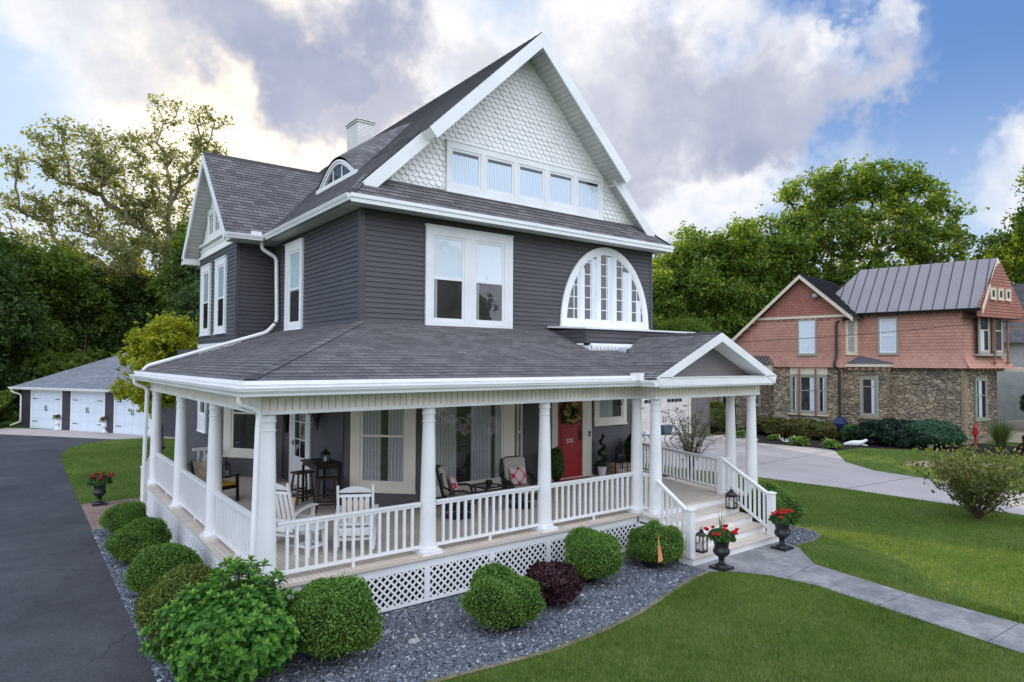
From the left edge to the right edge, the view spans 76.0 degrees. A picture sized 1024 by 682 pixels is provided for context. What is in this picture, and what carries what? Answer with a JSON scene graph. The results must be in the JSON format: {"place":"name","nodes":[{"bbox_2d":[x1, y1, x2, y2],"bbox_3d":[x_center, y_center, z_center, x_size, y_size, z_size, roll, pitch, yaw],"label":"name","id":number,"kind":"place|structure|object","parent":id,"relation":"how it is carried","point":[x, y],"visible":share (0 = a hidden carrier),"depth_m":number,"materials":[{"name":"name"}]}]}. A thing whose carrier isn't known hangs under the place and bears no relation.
{"place":"outdoors","nodes":[
{"label":"outdoors","id":0,"kind":"place"},
{"bbox_2d":[0,434,158,681],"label":"driveway","id":1,"kind":"structure","parent":0,"point":[64,616],"depth_m":11.63,"materials":[{"name":"grey asphalt"}]},
{"bbox_2d":[0,428,173,438],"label":"garage apron","id":2,"kind":"object","parent":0,"point":[52,433],"visible":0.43,"depth_m":35.52,"materials":[{"name":"concrete"}]},
{"bbox_2d":[81,498,149,529],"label":"brick pavement","id":3,"kind":"structure","parent":0,"point":[93,514],"depth_m":17.48,"materials":[{"name":"brick"}]},
{"bbox_2d":[91,483,106,505],"bbox_3d":[-11.446,4.228,18.196,0.450,0.625,0.450,2,-2,-37],"label":"planter urn","id":4,"kind":"object","parent":3,"relation":"on","point":[99,491],"visible":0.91,"depth_m":18.09,"materials":[{"name":"black metal"}]},
{"bbox_2d":[86,471,114,485],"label":"geranium","id":5,"kind":"object","parent":4,"relation":"in","point":[97,479],"visible":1,"depth_m":18.07,"materials":[{"name":"red plant"}]},
{"bbox_2d":[0,408,1023,681],"bbox_3d":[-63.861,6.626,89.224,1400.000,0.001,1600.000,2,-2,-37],"label":"lawn","id":6,"kind":"structure","parent":0,"point":[694,600],"depth_m":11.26,"materials":[{"name":"green plant"}]},
{"bbox_2d":[0,390,17,422],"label":"edge shrub","id":7,"kind":"object","parent":6,"relation":"on","point":[6,398],"visible":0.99,"depth_m":39.55,"materials":[{"name":"green plant"}]},
{"bbox_2d":[0,222,55,407],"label":"dark tree","id":8,"kind":"object","parent":6,"relation":"on","point":[17,313],"visible":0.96,"depth_m":42.67,"materials":[{"name":"green plant"}]},
{"bbox_2d":[0,236,124,413],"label":"dark tree","id":9,"kind":"object","parent":6,"relation":"on","point":[57,353],"visible":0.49,"depth_m":47.04,"materials":[{"name":"green plant"}]},
{"bbox_2d":[8,352,175,436],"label":"detached garage","id":10,"kind":"structure","parent":6,"relation":"on","point":[80,398],"depth_m":37.52,"materials":[{"name":"grey"}]},
{"bbox_2d":[30,390,62,429],"bbox_3d":[-27.307,4.005,38.398,2.830,2.270,0.126,-1,-2,23],"label":"garage door","id":11,"kind":"structure","parent":10,"relation":"in","point":[45,404],"depth_m":38.46,"materials":[{"name":"white paint"}]},
{"bbox_2d":[70,391,105,431],"bbox_3d":[-23.968,3.974,36.987,2.880,2.270,0.126,-1,-2,23],"label":"garage door","id":12,"kind":"structure","parent":10,"relation":"in","point":[86,408],"depth_m":37.03,"materials":[{"name":"white paint"}]},
{"bbox_2d":[113,398,150,435],"bbox_3d":[-20.592,3.941,35.559,2.950,2.270,0.126,-1,-2,23],"label":"garage door","id":13,"kind":"structure","parent":10,"relation":"in","point":[125,422],"depth_m":35.72,"materials":[{"name":"white paint"}]},
{"bbox_2d":[38,257,164,360],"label":"dark tree","id":14,"kind":"object","parent":6,"relation":"on","point":[140,315],"visible":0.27,"depth_m":51.03,"materials":[{"name":"green plant"}]},
{"bbox_2d":[0,92,233,310],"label":"sycamore tree","id":15,"kind":"object","parent":6,"relation":"on","point":[103,171],"visible":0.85,"depth_m":52.73,"materials":[{"name":"green plant"}]},
{"bbox_2d":[103,273,167,347],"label":"dark tree","id":16,"kind":"object","parent":6,"relation":"on","point":[140,291],"visible":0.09,"depth_m":53.41,"materials":[{"name":"green plant"}]},
{"bbox_2d":[106,311,198,451],"bbox_3d":[-15.070,1.820,28.351,3.390,6.227,4.214,-1,-2,23],"label":"young maple","id":17,"kind":"object","parent":6,"relation":"on","point":[167,336],"visible":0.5,"depth_m":27.59,"materials":[{"name":"green plant"}]},
{"bbox_2d":[114,255,196,354],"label":"dark tree","id":18,"kind":"object","parent":6,"relation":"on","point":[156,282],"visible":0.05,"depth_m":50.98,"materials":[{"name":"green plant"}]},
{"bbox_2d":[142,241,199,348],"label":"dark tree","id":19,"kind":"object","parent":6,"relation":"on","point":[189,293],"visible":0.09,"depth_m":46.54,"materials":[{"name":"green plant"}]},
{"bbox_2d":[163,217,188,288],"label":"back tree","id":20,"kind":"object","parent":6,"relation":"on","point":[181,235],"visible":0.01,"depth_m":53.66,"materials":[{"name":"green plant"}]},
{"bbox_2d":[91,528,705,681],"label":"slate gravel","id":21,"kind":"structure","parent":6,"relation":"on","point":[568,625],"depth_m":9.68,"materials":[{"name":"grey gravel"}]},
{"bbox_2d":[99,500,146,532],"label":"boxwood","id":22,"kind":"object","parent":21,"relation":"on","point":[113,518],"visible":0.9,"depth_m":14.65,"materials":[{"name":"green plant"}]},
{"bbox_2d":[104,516,173,562],"bbox_3d":[-7.389,3.949,13.094,1.050,0.922,1.254,-1,-2,38],"label":"boxwood","id":23,"kind":"object","parent":21,"relation":"on","point":[129,541],"visible":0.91,"depth_m":12.86,"materials":[{"name":"green plant"}]},
{"bbox_2d":[124,541,203,592],"bbox_3d":[-5.954,3.892,11.286,1.230,0.930,1.045,1,-2,-22],"label":"boxwood","id":24,"kind":"object","parent":21,"relation":"on","point":[151,564],"visible":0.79,"depth_m":10.90,"materials":[{"name":"green plant"}]},
{"bbox_2d":[131,561,232,646],"bbox_3d":[-4.627,3.708,9.369,1.438,1.084,1.446,2,-2,-37],"label":"boxwood","id":25,"kind":"object","parent":21,"relation":"on","point":[166,588],"visible":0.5,"depth_m":9.03,"materials":[{"name":"green plant"}]},
{"bbox_2d":[138,554,300,681],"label":"hydrangea","id":26,"kind":"object","parent":21,"relation":"on","point":[239,630],"visible":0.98,"depth_m":7.66,"materials":[{"name":"green plant"}]},
{"bbox_2d":[285,572,384,660],"bbox_3d":[-2.480,3.733,8.791,1.476,1.115,1.254,-1,-2,26],"label":"boxwood","id":27,"kind":"object","parent":21,"relation":"on","point":[336,617],"visible":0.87,"depth_m":8.47,"materials":[{"name":"green plant"}]},
{"bbox_2d":[460,559,545,630],"bbox_3d":[-0.158,3.848,9.939,1.334,0.981,1.117,0,-2,-4],"label":"boxwood","id":28,"kind":"object","parent":21,"relation":"on","point":[499,596],"visible":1,"depth_m":9.58,"materials":[{"name":"green plant"}]},
{"bbox_2d":[524,560,585,607],"bbox_3d":[0.657,4.002,10.892,1.007,0.684,0.990,-1,-2,25],"label":"barberry","id":29,"kind":"object","parent":21,"relation":"on","point":[558,582],"visible":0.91,"depth_m":10.62,"materials":[{"name":"purple plant"}]},
{"bbox_2d":[564,525,623,582],"bbox_3d":[1.494,3.918,12.027,1.108,0.985,1.304,0,-2,2],"label":"boxwood","id":30,"kind":"object","parent":21,"relation":"on","point":[591,554],"visible":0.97,"depth_m":11.63,"materials":[{"name":"green plant"}]},
{"bbox_2d":[624,519,684,567],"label":"boxwood","id":31,"kind":"object","parent":21,"relation":"on","point":[642,545],"visible":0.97,"depth_m":12.62,"materials":[{"name":"green plant"}]},
{"bbox_2d":[129,32,778,612],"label":"house","id":32,"kind":"structure","parent":6,"relation":"on","point":[457,280],"depth_m":14.70,"materials":[{"name":"grey"}]},
{"bbox_2d":[196,401,206,433],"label":"window","id":33,"kind":"structure","parent":32,"relation":"in","point":[202,406],"depth_m":19.75,"materials":[{"name":"white paint"}]},
{"bbox_2d":[198,263,211,336],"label":"window","id":34,"kind":"structure","parent":32,"relation":"in","point":[205,286],"depth_m":19.81,"materials":[{"name":"white paint"}]},
{"bbox_2d":[206,207,220,241],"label":"window","id":35,"kind":"structure","parent":32,"relation":"in","point":[213,227],"depth_m":19.25,"materials":[{"name":"white paint"}]},
{"bbox_2d":[190,461,239,500],"bbox_3d":[-6.800,3.206,15.008,0.710,0.956,0.790,-1,-2,33],"label":"wooden armchair","id":36,"kind":"object","parent":32,"relation":"on","point":[198,469],"visible":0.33,"depth_m":14.87,"materials":[{"name":"brown wood"}]},
{"bbox_2d":[212,255,227,334],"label":"window","id":37,"kind":"structure","parent":32,"relation":"in","point":[220,286],"depth_m":18.36,"materials":[{"name":"white paint"}]},
{"bbox_2d":[222,407,260,458],"bbox_3d":[-7.401,2.279,18.324,1.590,1.965,0.100,0,-2,17],"label":"window","id":38,"kind":"structure","parent":32,"relation":"in","point":[238,426],"depth_m":18.40,"materials":[{"name":"beige glass"}]},
{"bbox_2d":[284,238,304,330],"bbox_3d":[-5.451,-1.367,16.370,0.100,2.245,1.280,2,-2,-37],"label":"window","id":39,"kind":"structure","parent":32,"relation":"in","point":[294,250],"depth_m":16.35,"materials":[{"name":"white paint"}]},
{"bbox_2d":[276,483,319,547],"bbox_3d":[-3.932,2.995,11.543,0.740,1.160,0.970,0,-2,17],"label":"rocking chair","id":40,"kind":"object","parent":32,"relation":"on","point":[295,515],"visible":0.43,"depth_m":11.23,"materials":[{"name":"white paint"}]},
{"bbox_2d":[289,413,310,488],"bbox_3d":[-5.489,2.489,16.894,0.102,2.500,1.500,2,-2,-37],"label":"side door","id":41,"kind":"structure","parent":32,"relation":"in","point":[299,428],"depth_m":16.93,"materials":[{"name":"white paint"}]},
{"bbox_2d":[290,469,314,505],"bbox_3d":[-4.777,3.328,14.926,0.396,0.723,0.496,-1,-3,43],"label":"bar stool","id":42,"kind":"object","parent":32,"relation":"on","point":[298,473],"visible":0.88,"depth_m":14.89,"materials":[{"name":"brown wood"}]},
{"bbox_2d":[292,522,323,557],"bbox_3d":[-3.393,3.335,11.018,0.538,0.467,0.550,-1,-2,33],"label":"side table","id":43,"kind":"object","parent":32,"relation":"on","point":[311,532],"visible":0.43,"depth_m":10.95,"materials":[{"name":"white paint"}]},
{"bbox_2d":[300,458,341,508],"bbox_3d":[-4.340,3.207,14.883,0.600,0.960,1.000,2,-2,-37],"label":"bar table","id":44,"kind":"object","parent":32,"relation":"on","point":[316,464],"visible":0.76,"depth_m":14.69,"materials":[{"name":"brown wood"}]},
{"bbox_2d":[315,476,336,512],"bbox_3d":[-4.012,3.306,14.163,0.496,0.723,0.396,1,-2,-17],"label":"bar stool","id":45,"kind":"object","parent":32,"relation":"on","point":[321,478],"visible":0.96,"depth_m":14.05,"materials":[{"name":"brown wood"}]},
{"bbox_2d":[316,159,358,194],"bbox_3d":[-4.410,-4.240,16.614,0.160,0.642,2.619,2,-2,-37],"label":"window","id":46,"kind":"structure","parent":32,"relation":"in","point":[340,170],"depth_m":16.65,"materials":[{"name":"white paint"}]},
{"bbox_2d":[335,485,378,550],"bbox_3d":[-2.681,2.993,11.312,0.740,1.160,0.970,1,-2,-10],"label":"rocking chair","id":47,"kind":"object","parent":32,"relation":"on","point":[342,507],"visible":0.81,"depth_m":11.01,"materials":[{"name":"white paint"}]},
{"bbox_2d":[350,408,416,493],"bbox_3d":[-2.861,2.227,14.564,1.540,2.265,0.409,0,-2,8],"label":"window","id":48,"kind":"structure","parent":32,"relation":"in","point":[382,442],"depth_m":14.55,"materials":[{"name":"beige glass"}]},
{"bbox_2d":[435,464,476,519],"bbox_3d":[-1.177,3.131,13.694,0.862,1.060,0.864,0,-2,1],"label":"wicker chair","id":49,"kind":"object","parent":32,"relation":"on","point":[443,480],"visible":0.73,"depth_m":13.45,"materials":[{"name":"black metal"}]},
{"bbox_2d":[424,223,513,328],"bbox_3d":[-0.926,-1.383,14.832,2.380,2.255,0.100,2,-2,-37],"label":"window","id":50,"kind":"structure","parent":32,"relation":"in","point":[469,273],"depth_m":14.75,"materials":[{"name":"white paint"}]},
{"bbox_2d":[435,404,514,496],"bbox_3d":[-0.928,2.316,15.219,2.490,2.345,0.100,2,-2,-37],"label":"window","id":51,"kind":"structure","parent":32,"relation":"in","point":[471,441],"depth_m":15.26,"materials":[{"name":"beige glass"}]},
{"bbox_2d":[499,456,537,508],"bbox_3d":[0.169,3.170,14.742,0.864,1.060,0.862,1,-2,-27],"label":"wicker chair","id":52,"kind":"object","parent":32,"relation":"on","point":[506,463],"visible":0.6,"depth_m":14.80,"materials":[{"name":"black metal"}]},
{"bbox_2d":[509,466,526,484],"bbox_3d":[0.142,3.042,14.800,0.400,0.400,0.120,1,-18,-27],"label":"throw pillow","id":53,"kind":"object","parent":52,"relation":"on","point":[518,475],"visible":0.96,"depth_m":14.75,"materials":[{"name":"red fabric"}]},
{"bbox_2d":[516,404,522,455],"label":"window","id":54,"kind":"structure","parent":32,"relation":"in","point":[519,407],"depth_m":16.64,"materials":[{"name":"beige glass"}]},
{"bbox_2d":[445,138,603,220],"bbox_3d":[0.484,-3.877,16.153,4.930,1.195,0.100,2,-2,-37],"label":"window","id":55,"kind":"structure","parent":32,"relation":"in","point":[471,170],"depth_m":15.94,"materials":[{"name":"white paint"}]},
{"bbox_2d":[551,446,564,481],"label":"cone topiary","id":56,"kind":"object","parent":32,"relation":"on","point":[557,465],"visible":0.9,"depth_m":17.29,"materials":[{"name":"green plant"}]},
{"bbox_2d":[561,401,580,426],"bbox_3d":[1.653,1.997,18.166,0.748,0.754,0.275,2,-2,-37],"label":"wreath","id":57,"kind":"object","parent":32,"relation":"attached to","point":[575,417],"visible":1,"depth_m":18.14,"materials":[{"name":"green plant"}]},
{"bbox_2d":[551,401,592,480],"bbox_3d":[1.684,2.589,18.264,1.500,2.455,0.100,2,-2,-37],"label":"front door","id":58,"kind":"structure","parent":32,"relation":"in","point":[575,442],"depth_m":18.32,"materials":[{"name":"red paint"}]},
{"bbox_2d":[597,466,606,475],"bbox_3d":[2.562,3.711,18.670,0.280,0.250,0.276,2,-2,-37],"label":"topiary pot","id":59,"kind":"object","parent":32,"relation":"on","point":[601,470],"visible":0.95,"depth_m":18.57,"materials":[{"name":"white paint"}]},
{"bbox_2d":[594,434,607,468],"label":"spiral topiary","id":60,"kind":"object","parent":59,"relation":"in","point":[603,455],"visible":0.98,"depth_m":18.65,"materials":[{"name":"green plant"}]},
{"bbox_2d":[559,247,649,329],"bbox_3d":[2.524,-1.409,17.435,3.300,2.150,0.090,2,-2,-37],"label":"arched window","id":61,"kind":"structure","parent":32,"relation":"in","point":[603,289],"depth_m":17.39,"materials":[{"name":"white paint"}]},
{"bbox_2d":[593,399,627,425],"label":"window","id":62,"kind":"structure","parent":32,"relation":"in","point":[606,413],"depth_m":19.17,"materials":[{"name":"beige glass"}]},
{"bbox_2d":[605,462,630,474],"bbox_3d":[3.067,3.677,18.965,0.660,0.300,0.400,2,-2,-42],"label":"bench","id":63,"kind":"object","parent":32,"relation":"on","point":[611,468],"visible":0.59,"depth_m":18.82,"materials":[{"name":"brown wood"}]},
{"bbox_2d":[623,433,630,462],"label":"ball topiary","id":64,"kind":"object","parent":32,"relation":"on","point":[627,444],"visible":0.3,"depth_m":19.16,"materials":[{"name":"green plant"}]},
{"bbox_2d":[695,526,707,553],"bbox_3d":[3.871,4.048,13.405,0.249,0.514,0.249,-1,-2,22],"label":"lantern","id":65,"kind":"object","parent":32,"relation":"on","point":[702,534],"visible":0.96,"depth_m":13.37,"materials":[{"name":"black metal"}]},
{"bbox_2d":[725,489,737,508],"bbox_3d":[5.118,3.646,15.287,0.275,0.498,0.275,1,-2,-26],"label":"lantern","id":66,"kind":"object","parent":32,"relation":"on","point":[731,493],"visible":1,"depth_m":15.25,"materials":[{"name":"black metal"}]},
{"bbox_2d":[641,378,709,442],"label":"side garage","id":67,"kind":"structure","parent":6,"relation":"on","point":[684,405],"depth_m":34.37,"materials":[{"name":"beige"}]},
{"bbox_2d":[641,398,690,442],"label":"garage door","id":68,"kind":"structure","parent":67,"relation":"in","point":[683,404],"depth_m":33.92,"materials":[{"name":"white metal"}]},
{"bbox_2d":[653,264,704,329],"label":"green tree","id":69,"kind":"object","parent":6,"relation":"on","point":[662,283],"visible":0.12,"depth_m":56.05,"materials":[{"name":"green plant"}]},
{"bbox_2d":[656,314,715,332],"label":"green tree","id":70,"kind":"object","parent":6,"relation":"on","point":[683,325],"visible":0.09,"depth_m":50.06,"materials":[{"name":"green plant"}]},
{"bbox_2d":[661,400,724,474],"bbox_3d":[6.468,3.464,23.266,2.780,2.670,2.417,2,-2,-37],"label":"bare shrub","id":71,"kind":"object","parent":6,"relation":"on","point":[687,444],"visible":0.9,"depth_m":23.18,"materials":[{"name":"brown plant"}]},
{"bbox_2d":[652,236,745,338],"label":"green tree","id":72,"kind":"object","parent":6,"relation":"on","point":[705,288],"visible":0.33,"depth_m":56.95,"materials":[{"name":"green plant"}]},
{"bbox_2d":[710,401,725,432],"bbox_3d":[11.751,4.328,37.505,1.827,1.837,2.118,0,-2,16],"label":"tree","id":73,"kind":"object","parent":6,"relation":"on","point":[716,427],"visible":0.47,"depth_m":36.86,"materials":[{"name":"green plant"}]},
{"bbox_2d":[666,212,796,338],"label":"green tree","id":74,"kind":"object","parent":6,"relation":"on","point":[721,251],"visible":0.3,"depth_m":57.31,"materials":[{"name":"green plant"}]},
{"bbox_2d":[723,204,826,337],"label":"green tree","id":75,"kind":"object","parent":6,"relation":"on","point":[774,288],"visible":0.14,"depth_m":57.52,"materials":[{"name":"green plant"}]},
{"bbox_2d":[642,434,1023,514],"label":"concrete drive","id":76,"kind":"structure","parent":6,"relation":"on","point":[831,468],"depth_m":24.40,"materials":[{"name":"grey concrete"}]},
{"bbox_2d":[694,541,1023,652],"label":"front walk","id":77,"kind":"structure","parent":6,"relation":"on","point":[765,559],"depth_m":11.43,"materials":[{"name":"grey concrete"}]},
{"bbox_2d":[709,538,733,571],"bbox_3d":[4.085,4.121,12.787,0.450,0.625,0.450,2,-2,-37],"label":"planter urn","id":78,"kind":"object","parent":77,"relation":"on","point":[721,550],"visible":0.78,"depth_m":12.68,"materials":[{"name":"black metal"}]},
{"bbox_2d":[704,511,738,542],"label":"geranium","id":79,"kind":"object","parent":78,"relation":"in","point":[721,533],"visible":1,"depth_m":12.68,"materials":[{"name":"green plant"}]},
{"bbox_2d":[770,519,793,551],"bbox_3d":[5.834,4.172,14.171,0.450,0.625,0.450,2,-2,-37],"label":"planter urn","id":80,"kind":"object","parent":77,"relation":"on","point":[782,533],"visible":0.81,"depth_m":14.07,"materials":[{"name":"black metal"}]},
{"bbox_2d":[768,500,795,525],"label":"geranium","id":81,"kind":"object","parent":80,"relation":"in","point":[779,516],"visible":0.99,"depth_m":14.07,"materials":[{"name":"green plant"}]},
{"bbox_2d":[710,258,1023,444],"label":"stone house","id":82,"kind":"structure","parent":6,"relation":"on","point":[948,374],"depth_m":34.94,"materials":[{"name":"pink stone"}]},
{"bbox_2d":[797,318,816,355],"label":"window","id":83,"kind":"structure","parent":82,"relation":"in","point":[807,329],"depth_m":36.86,"materials":[{"name":"green paint"}]},
{"bbox_2d":[790,374,826,414],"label":"window","id":84,"kind":"structure","parent":82,"relation":"in","point":[807,381],"depth_m":36.69,"materials":[{"name":"green paint"}]},
{"bbox_2d":[845,317,857,354],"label":"window","id":85,"kind":"structure","parent":82,"relation":"in","point":[851,341],"depth_m":35.85,"materials":[{"name":"beige paint"}]},
{"bbox_2d":[859,376,878,417],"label":"window","id":86,"kind":"structure","parent":82,"relation":"in","point":[869,385],"depth_m":34.92,"materials":[{"name":"green paint"}]},
{"bbox_2d":[877,316,898,354],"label":"window","id":87,"kind":"structure","parent":82,"relation":"in","point":[888,344],"depth_m":35.06,"materials":[{"name":"green paint"}]},
{"bbox_2d":[974,377,988,421],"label":"window","id":88,"kind":"structure","parent":82,"relation":"in","point":[980,383],"depth_m":33.33,"materials":[{"name":"green paint"}]},
{"bbox_2d":[978,318,991,353],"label":"window","id":89,"kind":"structure","parent":82,"relation":"in","point":[984,339],"depth_m":33.26,"materials":[{"name":"green paint"}]},
{"bbox_2d":[991,318,1003,353],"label":"window","id":90,"kind":"structure","parent":82,"relation":"in","point":[999,324],"depth_m":34.01,"materials":[{"name":"green paint"}]},
{"bbox_2d":[714,428,1023,456],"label":"mulch bed","id":91,"kind":"object","parent":6,"relation":"on","point":[813,442],"visible":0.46,"depth_m":31.85,"materials":[{"name":"brown soil"}]},
{"bbox_2d":[758,416,790,435],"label":"spirea shrub","id":92,"kind":"object","parent":91,"relation":"on","point":[771,425],"visible":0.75,"depth_m":35.61,"materials":[{"name":"green plant"}]},
{"bbox_2d":[780,418,817,437],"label":"spirea shrub","id":93,"kind":"object","parent":91,"relation":"on","point":[798,427],"visible":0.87,"depth_m":34.65,"materials":[{"name":"green plant"}]},
{"bbox_2d":[810,421,838,439],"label":"spirea shrub","id":94,"kind":"object","parent":91,"relation":"on","point":[824,429],"visible":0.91,"depth_m":33.91,"materials":[{"name":"green plant"}]},
{"bbox_2d":[832,417,848,439],"bbox_3d":[17.359,4.616,34.695,0.593,1.150,0.988,-1,-3,43],"label":"ball","id":95,"kind":"object","parent":91,"relation":"on","point":[840,423],"visible":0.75,"depth_m":34.40,"materials":[{"name":"blue plastic"}]},
{"bbox_2d":[842,417,912,445],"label":"evergreen shrub","id":96,"kind":"object","parent":91,"relation":"on","point":[881,432],"visible":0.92,"depth_m":31.73,"materials":[{"name":"green plant"}]},
{"bbox_2d":[891,425,939,447],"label":"evergreen shrub","id":97,"kind":"object","parent":91,"relation":"on","point":[902,438],"visible":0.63,"depth_m":30.85,"materials":[{"name":"green plant"}]},
{"bbox_2d":[902,419,970,447],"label":"mounded shrub","id":98,"kind":"object","parent":91,"relation":"on","point":[947,433],"visible":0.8,"depth_m":30.60,"materials":[{"name":"green plant"}]},
{"bbox_2d":[762,153,991,287],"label":"tall maple","id":99,"kind":"object","parent":6,"relation":"on","point":[911,235],"visible":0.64,"depth_m":57.86,"materials":[{"name":"green plant"}]},
{"bbox_2d":[894,439,1023,520],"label":"lawn shrub","id":100,"kind":"object","parent":6,"relation":"on","point":[964,487],"visible":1,"depth_m":16.66,"materials":[{"name":"green plant"}]},
{"bbox_2d":[956,226,1023,284],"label":"dark tree","id":101,"kind":"object","parent":6,"relation":"on","point":[1000,237],"visible":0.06,"depth_m":61.40,"materials":[{"name":"green plant"}]},
{"bbox_2d":[981,165,1023,284],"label":"tall maple","id":102,"kind":"object","parent":6,"relation":"on","point":[1018,247],"visible":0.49,"depth_m":54.35,"materials":[{"name":"green plant"}]},
{"bbox_2d":[997,284,1023,420],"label":"house","id":103,"kind":"structure","parent":6,"relation":"on","point":[1010,388],"depth_m":43.10,"materials":[{"name":"plastic"}]},
{"label":"gravel bed","id":104,"kind":"structure","parent":6,"relation":"on","visible":0},
{"bbox_2d":[765,524,818,543],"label":"slate gravel","id":105,"kind":"structure","parent":104,"relation":"on","point":[795,537],"depth_m":15.20,"materials":[{"name":"grey gravel"}]},
{"bbox_2d":[739,478,805,523],"bbox_3d":[6.257,3.968,15.962,1.601,1.178,1.341,0,-2,14],"label":"boxwood","id":106,"kind":"object","parent":105,"relation":"on","point":[792,501],"visible":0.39,"depth_m":15.55,"materials":[{"name":"green plant"}]},
{"bbox_2d":[0,0,1023,283],"label":"sky","id":107,"kind":"structure","parent":0,"point":[708,106],"materials":[{"name":"blue"}]},
{"bbox_2d":[428,526,820,681],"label":"bed edge soil","id":108,"kind":"structure","parent":0,"point":[619,622],"depth_m":9.33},
{"bbox_2d":[978,418,1021,451],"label":"ornamental grass","id":109,"kind":"object","parent":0,"point":[999,435],"depth_m":29.89,"materials":[{"name":"green plant"}]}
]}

